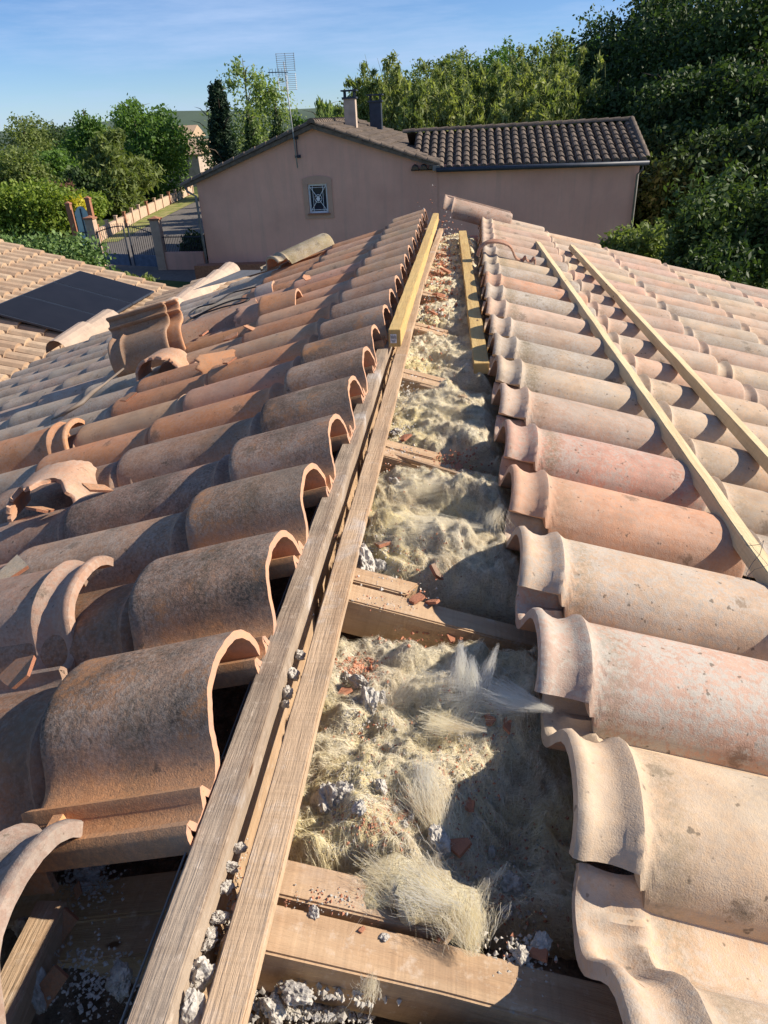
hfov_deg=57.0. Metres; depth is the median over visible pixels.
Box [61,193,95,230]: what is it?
bush
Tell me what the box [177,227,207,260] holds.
bush
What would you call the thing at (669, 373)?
roof tile
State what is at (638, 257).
roof tile
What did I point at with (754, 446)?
roof batten
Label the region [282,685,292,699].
mortar chunk
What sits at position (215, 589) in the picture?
roof tile
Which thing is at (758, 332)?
roof tile
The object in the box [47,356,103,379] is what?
roof tile
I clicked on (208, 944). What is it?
mortar chunk
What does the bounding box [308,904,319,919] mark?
mortar chunk
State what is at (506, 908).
mortar chunk
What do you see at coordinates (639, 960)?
roof tile
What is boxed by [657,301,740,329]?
roof tile
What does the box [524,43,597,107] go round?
bamboo clump
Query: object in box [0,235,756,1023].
tiled house
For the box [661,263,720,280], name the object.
roof tile
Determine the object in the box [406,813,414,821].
mortar chunk
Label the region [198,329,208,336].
tile shard
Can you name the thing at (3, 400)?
roof tile
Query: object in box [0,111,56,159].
leafy tree
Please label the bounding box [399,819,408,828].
mortar chunk
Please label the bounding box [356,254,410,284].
roof tile
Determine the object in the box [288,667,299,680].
mortar chunk
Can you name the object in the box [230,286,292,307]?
roof tile
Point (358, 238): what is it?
roof tile
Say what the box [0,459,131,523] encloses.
roof tile
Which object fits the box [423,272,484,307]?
insulation wool
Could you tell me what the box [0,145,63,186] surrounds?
leafy tree
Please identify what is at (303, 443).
roof tile
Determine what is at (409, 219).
roof tile
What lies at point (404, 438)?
tile shard
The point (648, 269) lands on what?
roof tile
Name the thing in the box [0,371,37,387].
roof tile
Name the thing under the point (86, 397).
cable
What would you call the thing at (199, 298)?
roof tile
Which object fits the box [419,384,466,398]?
wood strip
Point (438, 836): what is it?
mortar chunk
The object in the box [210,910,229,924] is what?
mortar chunk
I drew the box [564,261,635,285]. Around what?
roof tile
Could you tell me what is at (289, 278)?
roof tile
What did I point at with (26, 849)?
loose tile
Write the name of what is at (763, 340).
roof tile
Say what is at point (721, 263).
bush
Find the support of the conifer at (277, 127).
on the ground
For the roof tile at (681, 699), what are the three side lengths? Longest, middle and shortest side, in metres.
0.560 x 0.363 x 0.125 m
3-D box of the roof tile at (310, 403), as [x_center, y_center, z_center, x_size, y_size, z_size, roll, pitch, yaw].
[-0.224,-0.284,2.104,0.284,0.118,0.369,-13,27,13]
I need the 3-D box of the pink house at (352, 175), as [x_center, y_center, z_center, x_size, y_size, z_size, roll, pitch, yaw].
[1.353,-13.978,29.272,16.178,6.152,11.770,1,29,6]
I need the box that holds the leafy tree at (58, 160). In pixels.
[33,148,82,180]
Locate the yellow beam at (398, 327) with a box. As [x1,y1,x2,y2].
[388,213,438,346]
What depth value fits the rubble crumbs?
0.99 m
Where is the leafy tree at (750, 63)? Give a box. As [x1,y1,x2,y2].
[700,35,767,71]
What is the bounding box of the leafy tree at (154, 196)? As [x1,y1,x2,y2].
[148,177,162,198]
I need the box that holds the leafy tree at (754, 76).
[675,61,767,152]
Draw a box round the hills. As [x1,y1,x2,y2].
[0,107,343,149]
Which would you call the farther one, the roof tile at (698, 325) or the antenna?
the antenna
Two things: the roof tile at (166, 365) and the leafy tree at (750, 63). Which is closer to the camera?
the roof tile at (166, 365)
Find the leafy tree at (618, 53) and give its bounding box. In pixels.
[585,0,721,86]
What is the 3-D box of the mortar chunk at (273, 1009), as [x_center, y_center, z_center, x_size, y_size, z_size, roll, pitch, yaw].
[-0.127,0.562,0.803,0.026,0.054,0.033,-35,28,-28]
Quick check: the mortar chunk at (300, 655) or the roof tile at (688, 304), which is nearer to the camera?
the mortar chunk at (300, 655)
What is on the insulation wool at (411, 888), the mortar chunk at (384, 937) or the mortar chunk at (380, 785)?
the mortar chunk at (380, 785)
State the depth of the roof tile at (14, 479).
2.70 m
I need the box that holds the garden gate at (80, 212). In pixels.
[75,206,87,244]
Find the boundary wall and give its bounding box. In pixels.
[97,185,193,240]
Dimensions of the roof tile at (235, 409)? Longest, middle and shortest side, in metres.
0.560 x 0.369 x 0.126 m
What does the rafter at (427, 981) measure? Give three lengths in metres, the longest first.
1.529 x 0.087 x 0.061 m
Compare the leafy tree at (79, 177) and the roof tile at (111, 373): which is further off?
the leafy tree at (79, 177)
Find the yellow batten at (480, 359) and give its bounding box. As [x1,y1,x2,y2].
[459,231,488,373]
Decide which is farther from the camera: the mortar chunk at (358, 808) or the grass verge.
the grass verge
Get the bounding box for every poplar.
[189,102,230,172]
[200,54,309,152]
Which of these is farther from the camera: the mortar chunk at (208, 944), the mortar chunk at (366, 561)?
the mortar chunk at (366, 561)
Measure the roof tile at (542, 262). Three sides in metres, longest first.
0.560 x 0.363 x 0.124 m
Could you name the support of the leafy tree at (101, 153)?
on the ground
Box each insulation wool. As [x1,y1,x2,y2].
[288,635,590,964]
[302,967,426,1023]
[362,464,519,624]
[387,377,504,476]
[404,331,495,394]
[416,298,487,342]
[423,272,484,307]
[431,255,481,281]
[437,233,478,261]
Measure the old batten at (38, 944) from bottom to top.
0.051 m
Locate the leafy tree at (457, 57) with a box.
[428,45,511,103]
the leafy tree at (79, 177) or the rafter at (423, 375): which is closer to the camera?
the rafter at (423, 375)
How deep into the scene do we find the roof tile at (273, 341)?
3.26 m
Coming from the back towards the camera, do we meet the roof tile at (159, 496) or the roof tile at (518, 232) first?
the roof tile at (518, 232)
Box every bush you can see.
[50,178,76,196]
[57,189,112,221]
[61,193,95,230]
[117,270,159,281]
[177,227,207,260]
[597,216,671,262]
[653,153,767,288]
[655,234,764,284]
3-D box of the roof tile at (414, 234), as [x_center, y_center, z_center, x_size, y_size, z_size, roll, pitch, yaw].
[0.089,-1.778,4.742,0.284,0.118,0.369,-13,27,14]
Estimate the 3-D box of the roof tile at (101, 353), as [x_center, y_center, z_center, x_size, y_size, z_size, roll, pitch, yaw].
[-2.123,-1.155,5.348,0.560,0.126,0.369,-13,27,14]
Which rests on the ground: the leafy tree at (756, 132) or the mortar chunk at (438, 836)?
the leafy tree at (756, 132)
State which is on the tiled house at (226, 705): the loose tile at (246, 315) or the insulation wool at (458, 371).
the insulation wool at (458, 371)
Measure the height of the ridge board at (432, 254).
0.032 m
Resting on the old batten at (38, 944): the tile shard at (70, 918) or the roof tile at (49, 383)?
the tile shard at (70, 918)
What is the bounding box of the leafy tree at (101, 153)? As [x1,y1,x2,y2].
[76,124,165,218]
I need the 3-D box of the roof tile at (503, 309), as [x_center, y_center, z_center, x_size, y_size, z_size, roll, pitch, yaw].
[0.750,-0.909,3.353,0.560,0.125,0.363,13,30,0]
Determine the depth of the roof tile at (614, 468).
1.90 m
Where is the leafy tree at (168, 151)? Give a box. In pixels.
[105,92,201,200]
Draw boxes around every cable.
[51,368,123,419]
[184,286,255,323]
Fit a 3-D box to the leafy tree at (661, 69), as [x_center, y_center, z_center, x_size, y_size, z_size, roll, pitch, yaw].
[12.987,-17.771,34.467,6.895,6.848,7.602,1,29,6]
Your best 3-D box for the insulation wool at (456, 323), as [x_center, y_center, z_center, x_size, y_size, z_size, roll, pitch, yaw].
[0.326,-0.942,3.515,0.441,0.172,0.607,1,29,6]
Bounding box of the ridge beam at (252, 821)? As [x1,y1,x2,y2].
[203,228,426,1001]
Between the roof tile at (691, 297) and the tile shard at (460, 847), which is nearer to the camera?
the tile shard at (460, 847)
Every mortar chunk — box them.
[11,916,28,937]
[31,967,46,1014]
[71,881,92,892]
[73,866,99,884]
[95,865,105,870]
[105,960,132,1003]
[179,987,205,1023]
[190,956,215,992]
[201,938,217,952]
[205,925,217,939]
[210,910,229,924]
[220,879,234,895]
[226,860,238,874]
[233,842,247,853]
[258,992,286,1023]
[278,979,313,1005]
[281,700,289,708]
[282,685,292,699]
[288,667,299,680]
[295,649,305,660]
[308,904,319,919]
[309,781,337,815]
[316,1004,351,1023]
[336,781,354,806]
[342,671,351,684]
[348,674,368,690]
[351,799,366,815]
[356,543,375,571]
[360,685,379,716]
[374,558,386,572]
[375,778,387,794]
[377,689,387,707]
[378,932,389,941]
[387,477,399,484]
[389,428,402,435]
[390,805,400,814]
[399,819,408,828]
[401,390,409,397]
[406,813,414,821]
[427,823,450,859]
[488,845,495,857]
[498,904,514,920]
[500,870,524,896]
[512,945,529,966]
[529,931,550,950]
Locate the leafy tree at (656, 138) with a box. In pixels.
[633,117,700,233]
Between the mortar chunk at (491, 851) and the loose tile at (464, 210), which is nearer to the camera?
the mortar chunk at (491, 851)
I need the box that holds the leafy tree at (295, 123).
[289,112,306,129]
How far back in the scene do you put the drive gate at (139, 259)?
30.20 m
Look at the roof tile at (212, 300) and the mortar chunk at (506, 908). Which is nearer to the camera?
the mortar chunk at (506, 908)
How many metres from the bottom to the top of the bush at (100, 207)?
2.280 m
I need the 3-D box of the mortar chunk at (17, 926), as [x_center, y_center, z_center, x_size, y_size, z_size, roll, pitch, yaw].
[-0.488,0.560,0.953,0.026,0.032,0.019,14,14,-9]
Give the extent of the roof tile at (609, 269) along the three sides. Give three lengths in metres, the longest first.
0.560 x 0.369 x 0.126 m
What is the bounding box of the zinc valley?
[194,270,264,289]
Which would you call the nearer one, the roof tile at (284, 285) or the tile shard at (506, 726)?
the tile shard at (506, 726)
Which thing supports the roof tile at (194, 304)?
on the roof tile
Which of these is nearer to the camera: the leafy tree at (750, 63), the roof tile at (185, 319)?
the roof tile at (185, 319)
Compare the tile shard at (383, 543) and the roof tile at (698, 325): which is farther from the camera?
the roof tile at (698, 325)
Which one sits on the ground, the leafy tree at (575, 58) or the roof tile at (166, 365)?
the leafy tree at (575, 58)
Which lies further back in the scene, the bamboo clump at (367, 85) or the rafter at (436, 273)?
the bamboo clump at (367, 85)
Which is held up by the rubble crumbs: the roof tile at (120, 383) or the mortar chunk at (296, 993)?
the mortar chunk at (296, 993)
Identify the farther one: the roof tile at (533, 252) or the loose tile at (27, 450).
the roof tile at (533, 252)
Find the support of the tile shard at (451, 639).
on the rafter at (361, 619)
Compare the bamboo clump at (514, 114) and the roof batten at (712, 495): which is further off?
the bamboo clump at (514, 114)
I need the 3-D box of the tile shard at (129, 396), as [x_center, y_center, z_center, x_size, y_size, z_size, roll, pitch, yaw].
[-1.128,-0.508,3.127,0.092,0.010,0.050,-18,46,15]
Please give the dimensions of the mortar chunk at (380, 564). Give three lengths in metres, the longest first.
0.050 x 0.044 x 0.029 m
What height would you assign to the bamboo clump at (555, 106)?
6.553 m
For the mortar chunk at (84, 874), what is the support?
on the rubble crumbs
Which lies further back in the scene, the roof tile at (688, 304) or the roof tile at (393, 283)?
the roof tile at (688, 304)
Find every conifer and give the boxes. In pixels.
[237,109,263,151]
[264,103,285,140]
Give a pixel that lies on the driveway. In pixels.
(179, 222)
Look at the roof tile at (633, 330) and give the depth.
3.53 m
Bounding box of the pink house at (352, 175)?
[180,89,650,279]
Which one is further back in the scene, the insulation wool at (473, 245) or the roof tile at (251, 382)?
the insulation wool at (473, 245)
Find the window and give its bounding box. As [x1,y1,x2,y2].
[308,183,328,212]
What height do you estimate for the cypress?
7.694 m
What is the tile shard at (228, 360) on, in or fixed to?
on the roof tile at (259, 361)
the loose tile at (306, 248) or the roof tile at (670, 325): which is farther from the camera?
the loose tile at (306, 248)
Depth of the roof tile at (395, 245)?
4.46 m
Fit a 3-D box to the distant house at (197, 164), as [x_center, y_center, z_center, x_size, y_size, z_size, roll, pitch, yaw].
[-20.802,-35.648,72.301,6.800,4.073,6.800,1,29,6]
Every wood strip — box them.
[394,453,459,474]
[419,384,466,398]
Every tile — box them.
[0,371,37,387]
[0,377,47,397]
[0,383,16,390]
[0,390,26,406]
[0,400,38,421]
[0,414,53,440]
[0,418,84,473]
[0,420,8,429]
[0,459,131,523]
[0,464,36,493]
[0,505,71,564]
[0,555,113,696]
[0,583,133,673]
[0,686,62,896]
[0,819,82,1023]
[1,384,61,410]
[5,460,97,521]
[8,391,84,427]
[11,360,55,377]
[17,362,70,385]
[18,507,188,593]
[21,629,259,872]
[23,404,112,435]
[27,368,86,393]
[28,350,72,367]
[35,426,150,471]
[37,353,85,372]
[37,376,106,405]
[46,309,117,352]
[46,340,87,357]
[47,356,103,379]
[52,384,137,422]
[56,340,105,361]
[62,366,112,388]
[64,454,230,538]
[68,434,76,448]
[69,349,107,365]
[73,334,111,350]
[75,394,185,446]
[83,365,160,397]
[86,343,107,354]
[86,358,110,372]
[88,331,111,341]
[106,301,169,377]
[106,370,117,380]
[111,371,208,416]
[116,412,261,486]
[128,530,301,689]
[135,347,195,380]
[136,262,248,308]
[136,362,200,392]
[148,382,284,443]
[160,337,241,372]
[164,298,185,350]
[180,286,228,306]
[180,295,218,310]
[181,299,257,343]
[182,300,239,323]
[182,302,207,315]
[183,356,300,411]
[184,322,256,352]
[185,463,326,579]
[194,292,249,313]
[194,349,234,374]
[208,281,262,303]
[208,334,318,384]
[219,275,270,295]
[227,318,329,359]
[228,414,348,507]
[229,267,279,287]
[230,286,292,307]
[233,303,258,327]
[240,276,302,301]
[242,302,336,342]
[250,267,310,292]
[254,281,274,296]
[257,289,344,326]
[258,288,301,315]
[260,233,333,271]
[260,376,363,451]
[263,259,319,283]
[271,253,325,275]
[280,248,331,268]
[284,346,376,409]
[288,268,357,293]
[293,259,363,288]
[296,277,353,304]
[300,324,381,376]
[304,250,370,276]
[311,244,375,269]
[318,304,392,351]
[320,237,379,261]
[326,231,383,254]
[329,289,397,326]
[332,226,386,248]
[340,275,402,309]
[349,263,407,296]
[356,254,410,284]
[363,245,412,273]
[370,237,416,262]
[375,230,420,253]
[380,224,421,246]
[383,219,423,239]
[387,214,425,233]
[392,209,427,227]
[442,194,512,224]
[478,217,547,235]
[478,221,550,241]
[478,226,553,247]
[478,231,557,253]
[478,252,572,280]
[479,237,562,261]
[479,246,567,271]
[479,261,579,292]
[480,271,587,305]
[481,282,595,319]
[481,297,606,337]
[484,314,621,359]
[487,333,636,385]
[488,355,651,417]
[491,382,674,458]
[494,415,706,511]
[498,456,745,577]
[504,511,767,660]
[511,220,544,230]
[515,586,767,775]
[540,694,767,942]
[545,231,600,248]
[550,236,607,254]
[552,242,613,261]
[556,247,619,268]
[561,254,628,276]
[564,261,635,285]
[568,270,645,295]
[572,863,767,1023]
[573,279,656,307]
[580,290,670,318]
[587,301,683,333]
[596,315,699,351]
[601,247,660,264]
[607,331,718,374]
[608,253,669,271]
[614,259,677,278]
[620,266,688,286]
[623,353,744,399]
[629,273,697,294]
[636,281,710,305]
[639,374,767,426]
[646,291,726,316]
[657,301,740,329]
[657,401,767,450]
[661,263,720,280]
[670,269,730,287]
[671,313,758,343]
[678,276,742,296]
[680,433,767,491]
[684,326,767,356]
[689,283,754,304]
[694,341,767,372]
[698,292,767,313]
[705,476,767,535]
[711,301,767,321]
[717,361,767,390]
[721,279,767,294]
[726,312,767,330]
[731,285,767,299]
[741,323,767,339]
[742,293,767,304]
[743,384,767,407]
[743,528,767,577]
[754,302,767,308]
[758,337,767,344]
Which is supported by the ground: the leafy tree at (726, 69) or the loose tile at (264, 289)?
the leafy tree at (726, 69)
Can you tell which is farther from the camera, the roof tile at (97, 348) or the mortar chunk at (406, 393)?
the roof tile at (97, 348)
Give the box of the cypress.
[205,79,240,163]
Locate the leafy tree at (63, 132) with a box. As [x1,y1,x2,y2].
[35,119,73,161]
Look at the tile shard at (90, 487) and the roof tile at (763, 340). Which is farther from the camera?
the roof tile at (763, 340)
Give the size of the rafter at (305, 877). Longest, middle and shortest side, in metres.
0.263 x 0.061 x 0.051 m
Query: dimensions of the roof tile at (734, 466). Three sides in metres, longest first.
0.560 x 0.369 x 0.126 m
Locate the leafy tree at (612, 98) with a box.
[577,75,655,132]
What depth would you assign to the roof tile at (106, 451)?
2.59 m
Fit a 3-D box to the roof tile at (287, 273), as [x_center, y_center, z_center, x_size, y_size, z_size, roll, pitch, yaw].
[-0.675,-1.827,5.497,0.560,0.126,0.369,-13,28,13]
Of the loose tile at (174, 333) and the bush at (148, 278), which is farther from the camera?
the bush at (148, 278)
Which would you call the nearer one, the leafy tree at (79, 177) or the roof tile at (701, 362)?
the roof tile at (701, 362)
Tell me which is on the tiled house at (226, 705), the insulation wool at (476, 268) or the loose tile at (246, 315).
the insulation wool at (476, 268)
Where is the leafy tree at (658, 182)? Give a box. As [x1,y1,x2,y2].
[636,114,767,236]
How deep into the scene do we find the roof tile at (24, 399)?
4.55 m
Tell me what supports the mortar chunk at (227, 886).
attached to the ridge board at (176, 953)
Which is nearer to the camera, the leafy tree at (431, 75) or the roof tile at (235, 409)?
the roof tile at (235, 409)
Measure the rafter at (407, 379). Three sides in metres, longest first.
1.529 x 0.087 x 0.060 m
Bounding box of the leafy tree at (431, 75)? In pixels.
[403,56,455,110]
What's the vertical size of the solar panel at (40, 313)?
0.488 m
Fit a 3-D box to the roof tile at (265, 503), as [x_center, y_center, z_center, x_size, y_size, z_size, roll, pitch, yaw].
[-0.300,0.016,1.578,0.284,0.118,0.369,-12,27,14]
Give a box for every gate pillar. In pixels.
[64,201,80,242]
[82,215,105,266]
[83,196,94,215]
[147,216,166,269]
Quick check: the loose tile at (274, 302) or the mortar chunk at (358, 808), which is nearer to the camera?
the mortar chunk at (358, 808)
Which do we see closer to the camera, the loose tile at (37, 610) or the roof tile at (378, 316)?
the loose tile at (37, 610)
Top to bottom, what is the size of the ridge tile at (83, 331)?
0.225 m
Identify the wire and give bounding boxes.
[742,536,767,580]
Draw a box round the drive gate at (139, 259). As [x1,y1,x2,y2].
[96,224,157,266]
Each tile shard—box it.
[0,555,28,578]
[0,655,35,688]
[26,506,54,512]
[39,964,68,1008]
[62,907,78,942]
[73,881,82,899]
[82,483,113,491]
[119,392,136,401]
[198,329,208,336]
[222,356,236,363]
[224,331,237,340]
[243,325,254,330]
[303,274,310,280]
[337,687,352,695]
[357,926,365,933]
[374,540,391,547]
[398,434,411,441]
[409,592,425,603]
[425,599,439,604]
[429,563,443,579]
[432,293,445,296]
[440,267,450,273]
[446,634,454,643]
[450,837,471,858]
[453,463,462,470]
[464,799,474,811]
[484,713,496,725]
[503,718,510,734]
[529,947,548,962]
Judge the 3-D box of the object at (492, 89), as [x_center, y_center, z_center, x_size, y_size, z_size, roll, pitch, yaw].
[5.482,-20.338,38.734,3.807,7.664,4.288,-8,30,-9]
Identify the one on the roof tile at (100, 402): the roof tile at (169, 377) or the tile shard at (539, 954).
the roof tile at (169, 377)
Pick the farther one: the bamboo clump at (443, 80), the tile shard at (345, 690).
the bamboo clump at (443, 80)
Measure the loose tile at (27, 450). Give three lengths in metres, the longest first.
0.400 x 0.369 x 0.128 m
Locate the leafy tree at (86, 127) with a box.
[51,108,107,163]
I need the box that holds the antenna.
[268,53,300,167]
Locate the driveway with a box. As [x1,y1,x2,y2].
[105,201,208,281]
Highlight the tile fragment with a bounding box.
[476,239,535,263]
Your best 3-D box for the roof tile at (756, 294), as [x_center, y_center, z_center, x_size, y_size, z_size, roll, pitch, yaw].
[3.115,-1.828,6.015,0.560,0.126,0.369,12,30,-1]
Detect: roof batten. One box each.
[535,241,767,585]
[568,244,767,473]
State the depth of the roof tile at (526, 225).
6.06 m
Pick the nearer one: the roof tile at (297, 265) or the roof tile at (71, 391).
the roof tile at (71, 391)
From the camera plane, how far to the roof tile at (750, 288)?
6.13 m
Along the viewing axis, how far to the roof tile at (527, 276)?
4.02 m
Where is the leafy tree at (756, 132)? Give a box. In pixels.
[662,108,767,237]
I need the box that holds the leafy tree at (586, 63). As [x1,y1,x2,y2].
[567,14,631,95]
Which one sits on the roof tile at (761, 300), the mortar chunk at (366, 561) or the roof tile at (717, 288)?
the roof tile at (717, 288)
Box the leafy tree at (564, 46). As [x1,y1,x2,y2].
[499,27,580,77]
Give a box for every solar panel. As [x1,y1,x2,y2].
[0,295,94,332]
[22,282,131,314]
[53,271,153,304]
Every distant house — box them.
[163,125,205,139]
[166,139,216,186]
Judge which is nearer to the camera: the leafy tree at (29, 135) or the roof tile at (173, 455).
the roof tile at (173, 455)
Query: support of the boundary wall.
on the ground
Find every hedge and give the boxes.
[0,175,84,238]
[0,224,118,271]
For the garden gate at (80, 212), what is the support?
attached to the gate pillar at (89, 206)
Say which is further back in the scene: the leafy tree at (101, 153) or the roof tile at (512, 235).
the leafy tree at (101, 153)
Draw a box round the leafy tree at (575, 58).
[547,35,601,88]
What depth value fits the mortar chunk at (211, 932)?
0.81 m
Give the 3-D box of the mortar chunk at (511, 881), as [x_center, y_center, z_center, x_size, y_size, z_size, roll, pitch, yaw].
[0.183,0.539,1.016,0.033,0.038,0.037,-19,33,-26]
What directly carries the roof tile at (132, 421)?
on the roof tile at (71, 441)
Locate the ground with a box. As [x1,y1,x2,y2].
[0,137,767,288]
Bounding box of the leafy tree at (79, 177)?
[54,165,120,216]
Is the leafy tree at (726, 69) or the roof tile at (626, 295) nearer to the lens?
the roof tile at (626, 295)
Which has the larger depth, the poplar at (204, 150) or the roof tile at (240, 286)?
the poplar at (204, 150)
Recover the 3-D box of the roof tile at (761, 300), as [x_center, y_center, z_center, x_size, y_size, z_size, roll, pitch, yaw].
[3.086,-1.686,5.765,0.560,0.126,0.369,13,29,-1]
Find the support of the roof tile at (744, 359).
on the roof tile
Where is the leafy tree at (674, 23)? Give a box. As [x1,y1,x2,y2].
[596,0,767,93]
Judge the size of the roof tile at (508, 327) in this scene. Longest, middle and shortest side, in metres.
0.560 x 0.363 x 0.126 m
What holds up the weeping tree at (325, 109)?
on the ground
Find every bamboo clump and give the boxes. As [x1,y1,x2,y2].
[332,56,387,125]
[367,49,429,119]
[374,66,443,130]
[392,78,440,133]
[393,55,450,121]
[424,72,471,130]
[446,59,497,121]
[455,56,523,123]
[455,83,526,129]
[476,75,560,128]
[479,64,514,100]
[491,44,540,120]
[513,32,568,109]
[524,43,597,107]
[528,83,581,125]
[533,51,610,124]
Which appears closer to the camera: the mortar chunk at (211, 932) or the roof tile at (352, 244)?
the mortar chunk at (211, 932)
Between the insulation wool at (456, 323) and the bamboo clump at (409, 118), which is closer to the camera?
the insulation wool at (456, 323)
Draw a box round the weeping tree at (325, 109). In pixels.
[303,95,343,117]
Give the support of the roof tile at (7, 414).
on the roof tile
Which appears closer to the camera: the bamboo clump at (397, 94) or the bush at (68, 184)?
the bamboo clump at (397, 94)
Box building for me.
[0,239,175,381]
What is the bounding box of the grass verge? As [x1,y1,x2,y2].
[102,194,198,241]
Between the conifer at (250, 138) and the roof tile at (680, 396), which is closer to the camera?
the roof tile at (680, 396)
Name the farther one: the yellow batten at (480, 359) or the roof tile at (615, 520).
the yellow batten at (480, 359)
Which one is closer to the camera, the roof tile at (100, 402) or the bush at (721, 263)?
the roof tile at (100, 402)
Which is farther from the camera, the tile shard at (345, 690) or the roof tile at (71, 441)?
the roof tile at (71, 441)
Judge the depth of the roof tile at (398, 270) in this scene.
3.67 m
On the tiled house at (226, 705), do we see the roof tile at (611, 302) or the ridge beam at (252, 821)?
the ridge beam at (252, 821)
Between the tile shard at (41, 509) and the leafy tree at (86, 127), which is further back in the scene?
the leafy tree at (86, 127)
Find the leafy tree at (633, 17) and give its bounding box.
[565,0,693,97]
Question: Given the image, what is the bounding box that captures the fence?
[162,235,206,269]
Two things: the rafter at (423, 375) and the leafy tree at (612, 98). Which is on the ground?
the leafy tree at (612, 98)
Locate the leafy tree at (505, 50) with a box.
[462,35,541,95]
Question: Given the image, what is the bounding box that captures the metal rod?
[119,408,354,1023]
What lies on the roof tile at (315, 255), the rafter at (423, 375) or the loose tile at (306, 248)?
the loose tile at (306, 248)
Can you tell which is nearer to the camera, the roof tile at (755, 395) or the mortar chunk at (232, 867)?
the mortar chunk at (232, 867)
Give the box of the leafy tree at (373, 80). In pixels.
[337,69,411,117]
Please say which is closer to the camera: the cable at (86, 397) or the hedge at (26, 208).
the cable at (86, 397)
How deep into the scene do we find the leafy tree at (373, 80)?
54.74 m
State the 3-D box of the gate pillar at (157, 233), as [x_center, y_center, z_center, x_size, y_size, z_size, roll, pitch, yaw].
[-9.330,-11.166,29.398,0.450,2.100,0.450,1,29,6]
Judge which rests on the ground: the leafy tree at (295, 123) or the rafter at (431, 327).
the leafy tree at (295, 123)
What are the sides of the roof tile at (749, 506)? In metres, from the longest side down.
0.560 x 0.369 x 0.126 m
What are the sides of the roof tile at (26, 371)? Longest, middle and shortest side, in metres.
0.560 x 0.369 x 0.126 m
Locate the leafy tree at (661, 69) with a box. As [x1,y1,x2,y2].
[600,64,720,133]
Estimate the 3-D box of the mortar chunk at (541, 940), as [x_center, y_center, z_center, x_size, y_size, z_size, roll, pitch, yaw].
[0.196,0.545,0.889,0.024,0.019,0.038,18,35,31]
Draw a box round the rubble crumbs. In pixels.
[38,184,574,1023]
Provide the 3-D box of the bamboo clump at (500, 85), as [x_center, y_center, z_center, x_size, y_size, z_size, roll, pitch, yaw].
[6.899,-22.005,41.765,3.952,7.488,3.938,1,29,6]
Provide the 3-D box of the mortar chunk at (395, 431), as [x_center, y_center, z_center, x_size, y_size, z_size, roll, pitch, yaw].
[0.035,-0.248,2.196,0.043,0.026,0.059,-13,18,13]
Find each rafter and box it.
[6,870,181,928]
[57,913,165,983]
[215,905,622,1023]
[277,860,456,944]
[319,584,537,651]
[353,568,417,598]
[360,448,526,515]
[385,373,521,419]
[385,440,441,461]
[403,368,452,382]
[412,325,507,359]
[415,322,447,333]
[420,293,488,317]
[423,290,453,298]
[428,269,480,282]
[429,249,478,262]
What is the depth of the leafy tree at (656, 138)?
30.41 m
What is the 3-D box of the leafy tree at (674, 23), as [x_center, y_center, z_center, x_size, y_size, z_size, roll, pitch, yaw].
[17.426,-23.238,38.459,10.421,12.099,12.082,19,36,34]
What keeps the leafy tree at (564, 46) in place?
on the ground
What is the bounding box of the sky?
[0,0,741,130]
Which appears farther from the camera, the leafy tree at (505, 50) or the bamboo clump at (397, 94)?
the leafy tree at (505, 50)
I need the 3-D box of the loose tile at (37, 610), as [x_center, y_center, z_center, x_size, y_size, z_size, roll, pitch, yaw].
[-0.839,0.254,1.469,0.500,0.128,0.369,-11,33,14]
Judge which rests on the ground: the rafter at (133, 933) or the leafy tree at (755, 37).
the leafy tree at (755, 37)
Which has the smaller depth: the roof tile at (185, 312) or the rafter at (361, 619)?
the rafter at (361, 619)
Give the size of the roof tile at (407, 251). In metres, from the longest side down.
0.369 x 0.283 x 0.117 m
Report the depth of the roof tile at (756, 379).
3.26 m
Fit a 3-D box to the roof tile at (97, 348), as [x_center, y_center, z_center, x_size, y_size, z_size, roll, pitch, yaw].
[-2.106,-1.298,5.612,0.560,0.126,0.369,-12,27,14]
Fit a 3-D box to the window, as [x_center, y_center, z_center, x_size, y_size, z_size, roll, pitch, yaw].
[-2.329,-11.162,25.201,0.688,0.948,0.125,1,29,6]
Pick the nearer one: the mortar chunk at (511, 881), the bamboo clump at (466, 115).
the mortar chunk at (511, 881)
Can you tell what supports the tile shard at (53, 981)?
on the mortar chunk at (38, 996)
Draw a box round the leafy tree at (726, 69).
[620,53,767,151]
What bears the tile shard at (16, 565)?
on the loose tile at (37, 610)
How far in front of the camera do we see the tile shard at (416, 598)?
1.43 m
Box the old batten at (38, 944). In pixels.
[0,901,72,1023]
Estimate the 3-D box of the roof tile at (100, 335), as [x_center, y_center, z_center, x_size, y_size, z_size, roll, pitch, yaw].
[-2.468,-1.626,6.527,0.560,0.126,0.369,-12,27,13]
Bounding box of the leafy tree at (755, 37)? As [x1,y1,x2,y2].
[642,0,767,93]
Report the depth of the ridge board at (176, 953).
0.97 m
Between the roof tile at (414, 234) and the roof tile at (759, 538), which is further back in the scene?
the roof tile at (414, 234)
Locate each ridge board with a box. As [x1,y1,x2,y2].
[126,310,395,1023]
[200,280,424,1023]
[421,228,442,285]
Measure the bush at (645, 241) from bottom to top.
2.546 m
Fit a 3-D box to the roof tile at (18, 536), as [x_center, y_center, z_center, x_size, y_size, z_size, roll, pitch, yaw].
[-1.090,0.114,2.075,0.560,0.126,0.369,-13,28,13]
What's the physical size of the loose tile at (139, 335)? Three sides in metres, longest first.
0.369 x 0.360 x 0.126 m

